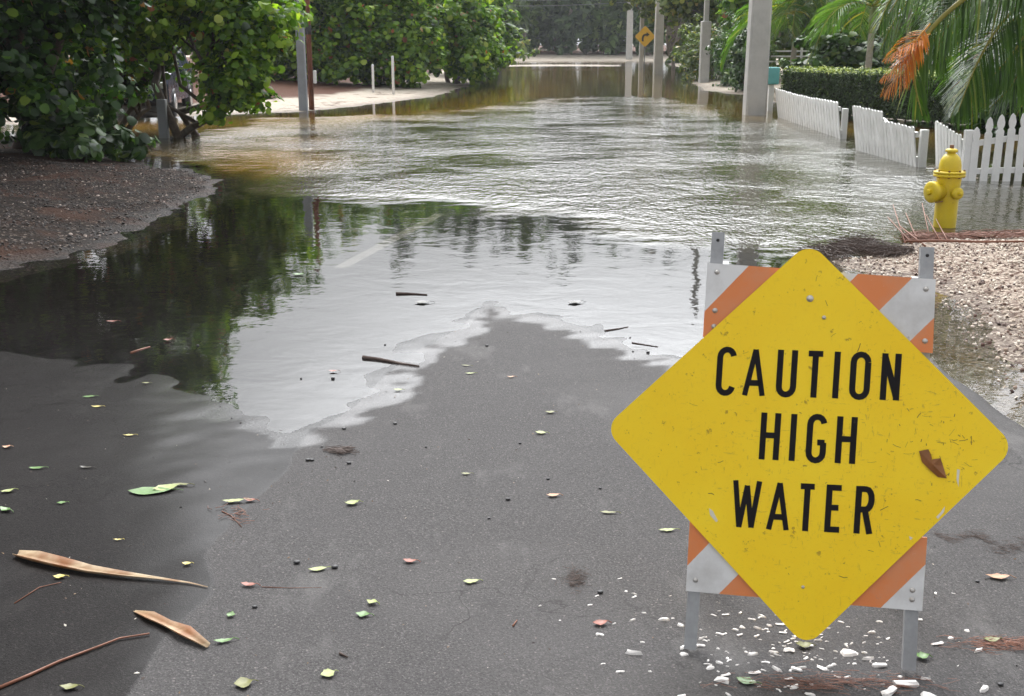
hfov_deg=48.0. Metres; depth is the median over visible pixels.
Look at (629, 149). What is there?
water
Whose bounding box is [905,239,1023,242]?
palm stalk
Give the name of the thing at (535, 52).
shrub
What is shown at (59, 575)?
fallen leaf
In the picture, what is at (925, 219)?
dry stem
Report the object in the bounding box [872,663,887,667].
white chip
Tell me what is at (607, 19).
pine tree
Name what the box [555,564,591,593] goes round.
needle litter
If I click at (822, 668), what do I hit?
white chip
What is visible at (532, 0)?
overhead cable
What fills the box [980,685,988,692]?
white chip
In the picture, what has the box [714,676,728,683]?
white chip
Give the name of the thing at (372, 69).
marker post
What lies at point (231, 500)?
fallen leaf
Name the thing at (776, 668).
white chip
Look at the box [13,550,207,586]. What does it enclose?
palm sheath
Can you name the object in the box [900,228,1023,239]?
debris wrack
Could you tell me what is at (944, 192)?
fire hydrant
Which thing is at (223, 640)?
fallen leaf
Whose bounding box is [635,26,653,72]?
curve sign
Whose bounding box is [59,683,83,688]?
fallen leaf
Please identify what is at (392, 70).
marker post
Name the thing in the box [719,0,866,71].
palm tree
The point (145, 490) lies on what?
fallen leaf
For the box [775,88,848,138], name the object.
picket fence
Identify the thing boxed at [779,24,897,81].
shrub
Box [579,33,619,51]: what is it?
pine tree
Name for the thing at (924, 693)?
white chip
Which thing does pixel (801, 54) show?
rail fence
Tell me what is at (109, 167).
bank gravel
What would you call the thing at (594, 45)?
pine tree
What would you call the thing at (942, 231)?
dry stem
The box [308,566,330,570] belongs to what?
fallen leaf
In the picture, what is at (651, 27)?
broadleaf tree
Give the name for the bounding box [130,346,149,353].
twig
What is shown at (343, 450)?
needle litter
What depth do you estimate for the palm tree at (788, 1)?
33.01 m
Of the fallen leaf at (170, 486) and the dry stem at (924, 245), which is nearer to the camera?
the fallen leaf at (170, 486)
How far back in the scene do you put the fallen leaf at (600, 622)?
3.34 m
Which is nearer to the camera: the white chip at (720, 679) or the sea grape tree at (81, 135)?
the white chip at (720, 679)
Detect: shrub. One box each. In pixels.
[35,0,177,58]
[504,28,539,63]
[519,35,666,50]
[669,13,722,81]
[704,8,771,86]
[720,21,780,91]
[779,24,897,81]
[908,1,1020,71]
[965,46,1022,149]
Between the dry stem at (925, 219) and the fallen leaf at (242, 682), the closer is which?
the fallen leaf at (242, 682)
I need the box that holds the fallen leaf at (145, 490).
[128,487,181,493]
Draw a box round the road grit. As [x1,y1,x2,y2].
[1,325,1023,695]
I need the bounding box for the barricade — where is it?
[611,232,1007,670]
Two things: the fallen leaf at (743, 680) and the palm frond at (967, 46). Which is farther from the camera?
the palm frond at (967, 46)
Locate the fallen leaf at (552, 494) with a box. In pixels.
[547,493,561,495]
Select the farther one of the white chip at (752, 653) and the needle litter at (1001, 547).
the needle litter at (1001, 547)
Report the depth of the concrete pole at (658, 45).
62.95 m
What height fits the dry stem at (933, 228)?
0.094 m
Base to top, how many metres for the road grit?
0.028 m
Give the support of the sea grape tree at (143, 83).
on the ground
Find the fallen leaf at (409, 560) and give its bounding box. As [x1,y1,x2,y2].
[403,558,420,561]
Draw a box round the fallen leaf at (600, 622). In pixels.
[593,619,611,624]
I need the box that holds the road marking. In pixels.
[333,214,443,267]
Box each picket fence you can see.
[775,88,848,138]
[852,105,928,166]
[935,121,962,166]
[961,113,1023,180]
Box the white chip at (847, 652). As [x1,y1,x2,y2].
[840,648,857,656]
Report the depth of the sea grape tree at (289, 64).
40.67 m
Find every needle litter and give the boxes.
[209,501,266,523]
[322,445,359,457]
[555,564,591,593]
[702,660,960,694]
[930,634,1023,654]
[934,528,1023,557]
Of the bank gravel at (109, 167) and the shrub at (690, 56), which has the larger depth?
the shrub at (690, 56)
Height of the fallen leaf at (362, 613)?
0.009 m
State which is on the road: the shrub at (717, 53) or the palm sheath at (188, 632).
the palm sheath at (188, 632)
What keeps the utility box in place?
on the ground
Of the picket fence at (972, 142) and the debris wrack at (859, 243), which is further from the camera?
the picket fence at (972, 142)
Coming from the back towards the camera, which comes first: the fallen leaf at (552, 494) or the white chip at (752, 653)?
the fallen leaf at (552, 494)
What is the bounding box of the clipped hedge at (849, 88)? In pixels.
[779,63,979,126]
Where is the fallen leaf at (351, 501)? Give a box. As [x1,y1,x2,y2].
[346,500,362,503]
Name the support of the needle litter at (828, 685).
on the road
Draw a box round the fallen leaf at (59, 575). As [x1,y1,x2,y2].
[53,574,69,577]
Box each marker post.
[371,64,374,91]
[391,56,394,94]
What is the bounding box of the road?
[0,164,1023,695]
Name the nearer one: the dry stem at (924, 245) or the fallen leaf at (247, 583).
the fallen leaf at (247, 583)
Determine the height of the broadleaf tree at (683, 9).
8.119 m
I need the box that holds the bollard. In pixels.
[156,99,169,137]
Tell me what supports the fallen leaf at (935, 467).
on the barricade
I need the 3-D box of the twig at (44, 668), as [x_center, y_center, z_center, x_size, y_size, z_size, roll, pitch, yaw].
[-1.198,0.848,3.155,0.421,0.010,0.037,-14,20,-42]
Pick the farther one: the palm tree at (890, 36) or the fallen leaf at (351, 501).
the palm tree at (890, 36)
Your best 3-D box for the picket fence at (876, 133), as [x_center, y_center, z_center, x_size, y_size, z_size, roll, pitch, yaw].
[5.538,-2.976,17.049,0.214,1.097,2.682,-1,15,-2]
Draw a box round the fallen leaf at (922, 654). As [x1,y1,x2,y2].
[917,651,932,657]
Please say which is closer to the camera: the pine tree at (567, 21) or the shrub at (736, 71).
the shrub at (736, 71)
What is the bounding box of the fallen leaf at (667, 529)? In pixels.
[659,528,680,530]
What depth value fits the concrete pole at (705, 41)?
48.71 m
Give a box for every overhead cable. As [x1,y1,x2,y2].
[513,0,551,0]
[549,2,623,5]
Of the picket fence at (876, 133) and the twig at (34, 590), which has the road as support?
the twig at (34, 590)
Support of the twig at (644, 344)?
on the road
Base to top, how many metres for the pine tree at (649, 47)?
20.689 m
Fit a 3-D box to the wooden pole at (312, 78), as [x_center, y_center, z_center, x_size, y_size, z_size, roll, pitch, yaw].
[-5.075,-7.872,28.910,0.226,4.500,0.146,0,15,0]
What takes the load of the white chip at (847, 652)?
on the road
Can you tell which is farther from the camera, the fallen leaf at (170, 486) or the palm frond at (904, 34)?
the palm frond at (904, 34)
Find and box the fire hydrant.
[923,145,965,227]
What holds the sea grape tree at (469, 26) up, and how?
on the ground
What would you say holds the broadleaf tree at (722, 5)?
on the ground
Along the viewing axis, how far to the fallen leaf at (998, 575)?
3.65 m
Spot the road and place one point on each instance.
(240, 312)
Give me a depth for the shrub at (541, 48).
135.81 m
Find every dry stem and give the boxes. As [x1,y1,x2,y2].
[888,217,912,243]
[893,205,905,242]
[899,225,925,246]
[922,203,928,232]
[926,215,939,238]
[936,219,948,242]
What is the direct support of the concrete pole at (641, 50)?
on the ground
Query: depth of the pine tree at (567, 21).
122.41 m
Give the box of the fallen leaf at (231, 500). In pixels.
[223,498,251,501]
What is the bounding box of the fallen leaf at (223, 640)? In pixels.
[214,637,238,641]
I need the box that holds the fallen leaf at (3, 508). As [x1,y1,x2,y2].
[0,506,13,512]
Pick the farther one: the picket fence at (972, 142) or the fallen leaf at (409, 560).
the picket fence at (972, 142)
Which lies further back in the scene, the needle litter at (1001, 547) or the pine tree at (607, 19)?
the pine tree at (607, 19)
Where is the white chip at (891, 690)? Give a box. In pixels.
[881,685,896,695]
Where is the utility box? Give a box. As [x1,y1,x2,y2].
[767,67,779,110]
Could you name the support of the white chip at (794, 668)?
on the road
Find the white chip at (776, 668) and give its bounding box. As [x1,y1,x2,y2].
[772,665,781,671]
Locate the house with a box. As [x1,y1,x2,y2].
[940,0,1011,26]
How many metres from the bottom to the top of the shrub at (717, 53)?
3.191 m
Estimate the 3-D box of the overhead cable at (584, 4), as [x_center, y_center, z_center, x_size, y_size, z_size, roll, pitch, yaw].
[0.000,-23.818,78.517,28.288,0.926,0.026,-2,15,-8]
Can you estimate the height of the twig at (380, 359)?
0.028 m
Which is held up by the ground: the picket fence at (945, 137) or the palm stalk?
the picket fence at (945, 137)
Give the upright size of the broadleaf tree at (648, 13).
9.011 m
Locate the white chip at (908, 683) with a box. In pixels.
[892,680,918,686]
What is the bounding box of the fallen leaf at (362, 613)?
[355,611,374,616]
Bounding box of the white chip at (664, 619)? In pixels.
[658,617,669,620]
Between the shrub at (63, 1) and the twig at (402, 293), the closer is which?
the twig at (402, 293)
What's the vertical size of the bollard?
0.980 m
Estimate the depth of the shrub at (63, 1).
38.44 m
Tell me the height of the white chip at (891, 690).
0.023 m
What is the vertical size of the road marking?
0.016 m
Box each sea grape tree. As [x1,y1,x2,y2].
[0,0,159,157]
[15,99,160,162]
[58,24,199,129]
[77,0,313,137]
[181,31,322,80]
[270,0,395,84]
[339,0,450,87]
[424,0,511,85]
[472,0,524,76]
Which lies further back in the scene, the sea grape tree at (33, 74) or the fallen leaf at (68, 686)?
the sea grape tree at (33, 74)
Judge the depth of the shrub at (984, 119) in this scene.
17.71 m
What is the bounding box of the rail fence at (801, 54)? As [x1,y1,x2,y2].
[769,48,809,61]
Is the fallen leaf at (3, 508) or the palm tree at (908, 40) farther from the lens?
the palm tree at (908, 40)
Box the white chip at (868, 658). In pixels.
[862,656,873,659]
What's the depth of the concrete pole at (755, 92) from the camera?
26.86 m
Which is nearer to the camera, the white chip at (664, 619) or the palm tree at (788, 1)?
the white chip at (664, 619)
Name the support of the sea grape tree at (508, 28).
on the ground
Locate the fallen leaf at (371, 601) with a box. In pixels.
[367,599,379,604]
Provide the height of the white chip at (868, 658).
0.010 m
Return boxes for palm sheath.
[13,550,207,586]
[134,610,209,646]
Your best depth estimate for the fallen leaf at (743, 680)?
3.04 m
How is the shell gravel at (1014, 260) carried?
on the ground
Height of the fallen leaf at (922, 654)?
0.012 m
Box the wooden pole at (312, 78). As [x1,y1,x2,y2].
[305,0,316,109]
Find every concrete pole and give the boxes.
[294,0,307,110]
[626,2,632,59]
[639,6,644,67]
[653,0,663,73]
[698,0,711,82]
[742,0,771,114]
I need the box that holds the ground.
[0,45,1023,426]
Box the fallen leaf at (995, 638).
[984,636,1004,640]
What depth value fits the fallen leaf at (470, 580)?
3.61 m
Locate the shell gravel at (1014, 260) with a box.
[831,236,1023,408]
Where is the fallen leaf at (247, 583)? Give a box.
[241,582,260,585]
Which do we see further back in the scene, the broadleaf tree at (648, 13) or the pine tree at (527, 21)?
the pine tree at (527, 21)
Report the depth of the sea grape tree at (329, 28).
39.90 m
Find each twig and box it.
[0,633,148,688]
[14,582,61,603]
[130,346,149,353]
[262,586,321,587]
[362,355,419,366]
[396,292,426,295]
[604,326,627,330]
[632,342,657,346]
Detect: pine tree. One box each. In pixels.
[503,2,530,40]
[504,1,545,54]
[529,1,542,48]
[535,1,562,51]
[538,0,595,54]
[557,0,607,53]
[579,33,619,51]
[580,0,635,54]
[615,0,664,55]
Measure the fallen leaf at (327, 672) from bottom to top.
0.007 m
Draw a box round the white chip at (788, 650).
[783,648,794,651]
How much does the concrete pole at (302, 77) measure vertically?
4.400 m
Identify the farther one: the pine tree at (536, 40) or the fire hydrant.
the pine tree at (536, 40)
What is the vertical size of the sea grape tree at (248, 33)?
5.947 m
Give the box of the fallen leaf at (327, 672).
[320,668,338,676]
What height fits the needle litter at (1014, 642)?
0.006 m
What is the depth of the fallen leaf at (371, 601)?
3.47 m
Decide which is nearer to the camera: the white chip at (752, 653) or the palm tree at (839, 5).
the white chip at (752, 653)
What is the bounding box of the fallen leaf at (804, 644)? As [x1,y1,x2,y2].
[796,641,815,646]
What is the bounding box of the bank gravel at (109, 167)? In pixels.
[0,157,209,262]
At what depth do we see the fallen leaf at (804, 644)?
3.22 m
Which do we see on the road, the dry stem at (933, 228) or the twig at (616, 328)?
the twig at (616, 328)
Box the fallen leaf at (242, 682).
[234,677,258,687]
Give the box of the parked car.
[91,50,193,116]
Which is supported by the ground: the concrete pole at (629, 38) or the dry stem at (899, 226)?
the concrete pole at (629, 38)
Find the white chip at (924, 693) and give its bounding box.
[920,691,935,695]
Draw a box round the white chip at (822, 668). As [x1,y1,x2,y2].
[817,665,826,670]
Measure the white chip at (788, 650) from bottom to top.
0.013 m
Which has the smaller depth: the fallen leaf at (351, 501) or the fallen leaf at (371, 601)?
the fallen leaf at (371, 601)
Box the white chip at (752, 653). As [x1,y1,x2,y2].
[748,652,757,655]
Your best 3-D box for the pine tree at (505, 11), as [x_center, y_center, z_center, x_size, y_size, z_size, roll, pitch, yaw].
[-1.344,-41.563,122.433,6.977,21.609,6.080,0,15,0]
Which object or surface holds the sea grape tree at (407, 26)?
on the ground
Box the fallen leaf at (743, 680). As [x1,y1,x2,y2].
[736,677,762,684]
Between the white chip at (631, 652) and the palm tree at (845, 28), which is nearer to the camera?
the white chip at (631, 652)
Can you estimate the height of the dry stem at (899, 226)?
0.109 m
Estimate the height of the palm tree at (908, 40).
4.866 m
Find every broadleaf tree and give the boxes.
[609,0,715,68]
[632,6,684,62]
[655,0,721,74]
[700,15,786,69]
[714,0,801,44]
[769,5,911,69]
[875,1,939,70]
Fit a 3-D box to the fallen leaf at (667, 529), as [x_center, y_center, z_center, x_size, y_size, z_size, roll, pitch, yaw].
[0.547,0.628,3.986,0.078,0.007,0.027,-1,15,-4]
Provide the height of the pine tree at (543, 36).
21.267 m
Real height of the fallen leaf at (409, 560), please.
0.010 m
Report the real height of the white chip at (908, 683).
0.021 m
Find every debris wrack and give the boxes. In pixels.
[788,229,917,266]
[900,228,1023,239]
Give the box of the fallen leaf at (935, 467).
[919,449,946,477]
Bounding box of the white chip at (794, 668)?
[791,666,801,671]
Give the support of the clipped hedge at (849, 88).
on the ground
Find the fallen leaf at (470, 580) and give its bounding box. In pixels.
[464,579,482,582]
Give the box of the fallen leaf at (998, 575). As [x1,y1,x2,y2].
[986,573,1015,578]
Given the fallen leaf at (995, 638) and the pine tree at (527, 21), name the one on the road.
the fallen leaf at (995, 638)
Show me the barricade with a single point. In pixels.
(774, 431)
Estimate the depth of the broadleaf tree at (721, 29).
62.87 m
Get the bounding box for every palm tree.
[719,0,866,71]
[770,0,897,50]
[771,1,886,35]
[801,0,957,68]
[822,0,896,62]
[846,0,936,68]
[861,0,1023,130]
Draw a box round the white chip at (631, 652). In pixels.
[625,649,642,654]
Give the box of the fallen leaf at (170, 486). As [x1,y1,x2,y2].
[152,484,184,490]
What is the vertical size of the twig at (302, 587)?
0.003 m
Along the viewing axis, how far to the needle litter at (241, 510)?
4.13 m

